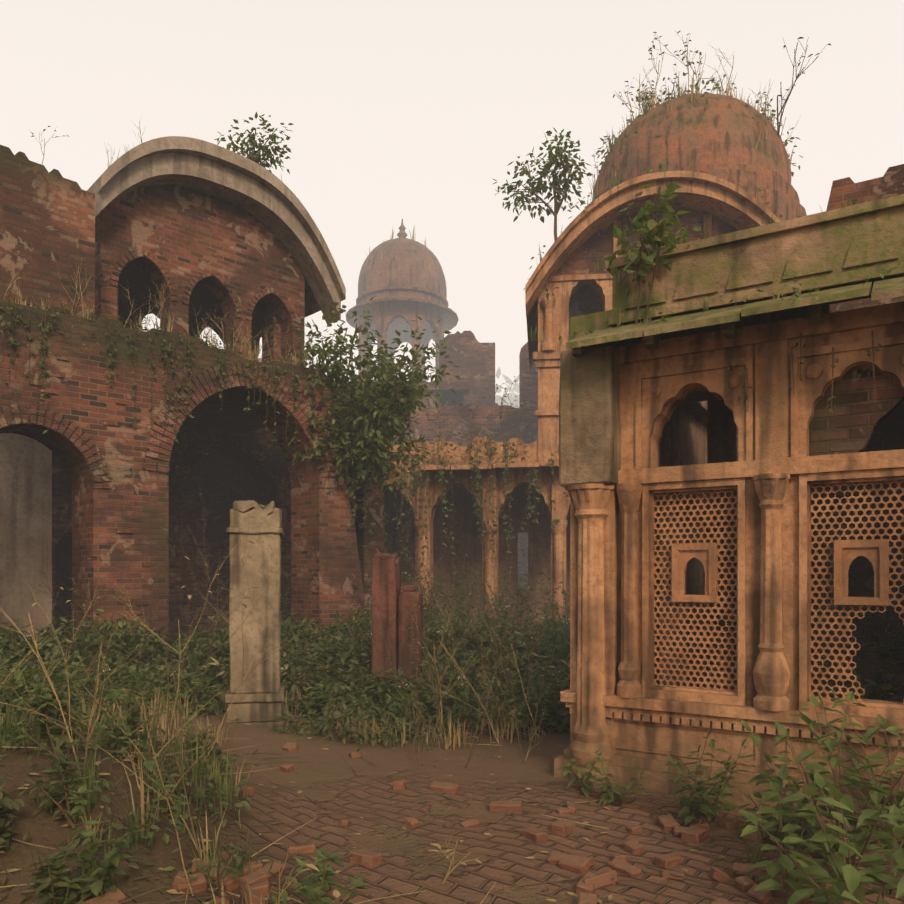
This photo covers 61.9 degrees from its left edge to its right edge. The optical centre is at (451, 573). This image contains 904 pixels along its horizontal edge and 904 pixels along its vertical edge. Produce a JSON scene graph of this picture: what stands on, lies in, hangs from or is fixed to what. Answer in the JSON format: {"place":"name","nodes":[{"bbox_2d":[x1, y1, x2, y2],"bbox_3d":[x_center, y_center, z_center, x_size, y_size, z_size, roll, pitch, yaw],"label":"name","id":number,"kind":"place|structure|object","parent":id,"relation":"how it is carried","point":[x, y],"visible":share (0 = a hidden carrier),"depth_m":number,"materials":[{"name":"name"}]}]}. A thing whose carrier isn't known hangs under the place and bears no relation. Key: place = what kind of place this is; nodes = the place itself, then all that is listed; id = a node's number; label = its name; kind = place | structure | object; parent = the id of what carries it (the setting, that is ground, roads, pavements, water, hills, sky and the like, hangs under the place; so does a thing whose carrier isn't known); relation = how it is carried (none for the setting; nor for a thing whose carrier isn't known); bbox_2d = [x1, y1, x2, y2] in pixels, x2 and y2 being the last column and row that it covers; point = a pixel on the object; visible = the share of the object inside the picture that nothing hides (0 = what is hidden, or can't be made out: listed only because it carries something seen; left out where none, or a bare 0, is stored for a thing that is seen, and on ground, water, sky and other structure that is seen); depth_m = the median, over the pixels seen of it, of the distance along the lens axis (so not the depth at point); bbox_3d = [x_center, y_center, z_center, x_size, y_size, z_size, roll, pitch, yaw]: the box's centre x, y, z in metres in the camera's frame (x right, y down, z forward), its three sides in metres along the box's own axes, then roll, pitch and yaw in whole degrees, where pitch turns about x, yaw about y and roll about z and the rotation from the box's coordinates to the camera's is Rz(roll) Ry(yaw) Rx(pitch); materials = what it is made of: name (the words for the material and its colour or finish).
{"place":"outdoors","nodes":[
{"label":"outdoors","id":0,"kind":"place"},
{"bbox_2d":[95,185,304,365],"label":"bangla pavilion walls","id":1,"kind":"structure","parent":0,"point":[206,252],"depth_m":13.19,"materials":[{"name":"red brick"}]},
{"bbox_2d":[87,136,345,353],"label":"bangla roof","id":2,"kind":"structure","parent":1,"relation":"on","point":[271,202],"depth_m":12.88,"materials":[{"name":"beige stone"}]},
{"bbox_2d":[0,630,903,903],"bbox_3d":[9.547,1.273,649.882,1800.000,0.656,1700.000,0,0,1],"label":"terrain","id":3,"kind":"structure","parent":0,"point":[418,866],"depth_m":4.26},
{"bbox_2d":[52,418,290,637],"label":"dark interior wall","id":4,"kind":"structure","parent":3,"relation":"on","point":[220,468],"depth_m":16.27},
{"bbox_2d":[0,433,51,642],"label":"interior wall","id":5,"kind":"structure","parent":4,"relation":"attached to","point":[26,503],"depth_m":12.80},
{"bbox_2d":[0,300,366,657],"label":"arched brick wall","id":6,"kind":"structure","parent":3,"relation":"on","point":[114,460],"depth_m":10.71,"materials":[{"name":"red brick"}]},
{"bbox_2d":[0,145,94,319],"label":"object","id":7,"kind":"structure","parent":6,"relation":"on","point":[47,218],"depth_m":10.25,"materials":[{"name":"brown brick"}]},
{"bbox_2d":[285,292,460,558],"bbox_3d":[-1.364,-2.085,13.424,3.010,5.157,2.858,0,0,1],"label":"fig tree on wall","id":8,"kind":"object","parent":6,"relation":"attached to","point":[374,413],"visible":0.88,"depth_m":12.90,"materials":[{"name":"green plant"}]},
{"bbox_2d":[225,500,286,727],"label":"stone pillar","id":9,"kind":"structure","parent":3,"relation":"on","point":[258,699],"depth_m":7.30,"materials":[{"name":"stone"}]},
{"bbox_2d":[186,396,383,607],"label":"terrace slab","id":10,"kind":"structure","parent":3,"relation":"on","point":[231,412],"depth_m":14.63,"materials":[{"name":"stone"}]},
{"bbox_2d":[4,596,569,697],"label":"courtyard shrubs","id":11,"kind":"object","parent":3,"relation":"on","point":[345,653],"visible":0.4,"depth_m":10.29,"materials":[{"name":"green plant"}]},
{"bbox_2d":[203,374,569,633],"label":"creepers","id":12,"kind":"object","parent":3,"relation":"on","point":[501,614],"visible":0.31,"depth_m":17.19,"materials":[{"name":"green plant"}]},
{"bbox_2d":[371,552,422,690],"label":"broken posts","id":13,"kind":"object","parent":3,"relation":"on","point":[391,595],"visible":0.83,"depth_m":8.97,"materials":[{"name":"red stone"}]},
{"bbox_2d":[258,331,537,586],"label":"block walls","id":14,"kind":"structure","parent":3,"relation":"on","point":[470,355],"depth_m":24.22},
{"bbox_2d":[346,219,457,380],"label":"domed tower","id":15,"kind":"structure","parent":14,"relation":"on","point":[403,281],"depth_m":25.84,"materials":[{"name":"stone"}]},
{"bbox_2d":[0,494,903,903],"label":"courtyard weeds","id":16,"kind":"object","parent":3,"relation":"on","point":[44,688],"visible":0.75,"depth_m":4.45,"materials":[{"name":"green plant"}]},
{"bbox_2d":[82,718,832,903],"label":"loose bricks","id":17,"kind":"object","parent":3,"relation":"on","point":[259,877],"visible":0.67,"depth_m":3.79,"materials":[{"name":"red brick"}]},
{"bbox_2d":[384,485,569,628],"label":"wall","id":18,"kind":"structure","parent":3,"relation":"on","point":[465,534],"depth_m":20.72,"materials":[{"name":"stone"}]},
{"bbox_2d":[384,436,569,620],"bbox_3d":[2.905,-0.786,17.724,15.155,5.250,1.300,0,0,7],"label":"arcade","id":19,"kind":"object","parent":3,"relation":"on","point":[464,472],"visible":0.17,"depth_m":18.03,"materials":[{"name":"stone"}]},
{"bbox_2d":[495,367,518,407],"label":"distant trees","id":20,"kind":"object","parent":3,"relation":"on","point":[508,380],"depth_m":39.38,"materials":[{"name":"white plant"}]},
{"bbox_2d":[554,301,903,830],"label":"pavilion facade","id":21,"kind":"structure","parent":3,"relation":"on","point":[629,718],"depth_m":5.17,"materials":[{"name":"beige stone"}]},
{"bbox_2d":[559,344,620,487],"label":"pavilion corner block","id":22,"kind":"structure","parent":21,"relation":"attached to","point":[589,427],"depth_m":5.55,"materials":[{"name":"grey stone"}]},
{"bbox_2d":[566,194,903,356],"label":"sloping eave","id":23,"kind":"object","parent":21,"relation":"on","point":[834,256],"depth_m":5.04,"materials":[{"name":"green stone"}]},
{"bbox_2d":[654,480,903,703],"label":"lattice screens","id":24,"kind":"object","parent":21,"relation":"in","point":[876,553],"visible":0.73,"depth_m":5.28,"materials":[{"name":"orange stone"}]},
{"bbox_2d":[626,303,903,688],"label":"pavilion inner walls","id":25,"kind":"structure","parent":3,"relation":"on","point":[700,427],"depth_m":7.04,"materials":[{"name":"brown stone"}]},
{"bbox_2d":[737,164,903,701],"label":"brick wall","id":26,"kind":"structure","parent":3,"relation":"on","point":[854,422],"depth_m":7.56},
{"bbox_2d":[0,0,903,401],"label":"sky","id":27,"kind":"structure","parent":0,"point":[411,111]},
{"bbox_2d":[533,214,711,465],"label":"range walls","id":28,"kind":"structure","parent":0,"point":[553,311],"depth_m":17.87,"materials":[{"name":"stone"}]},
{"bbox_2d":[554,208,738,275],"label":"gable wall","id":29,"kind":"structure","parent":28,"relation":"on","point":[579,261],"depth_m":17.74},
{"bbox_2d":[525,171,779,315],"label":"curved cornice","id":30,"kind":"structure","parent":28,"relation":"attached to","point":[730,203],"depth_m":16.96,"materials":[{"name":"beige stone"}]},
{"bbox_2d":[526,93,806,373],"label":"dome","id":31,"kind":"structure","parent":28,"relation":"on","point":[719,137],"depth_m":18.13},
{"bbox_2d":[0,31,897,465],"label":"roof plants","id":32,"kind":"object","parent":31,"relation":"on","point":[656,237],"visible":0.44,"depth_m":12.06,"materials":[{"name":"green plant"}]}
]}

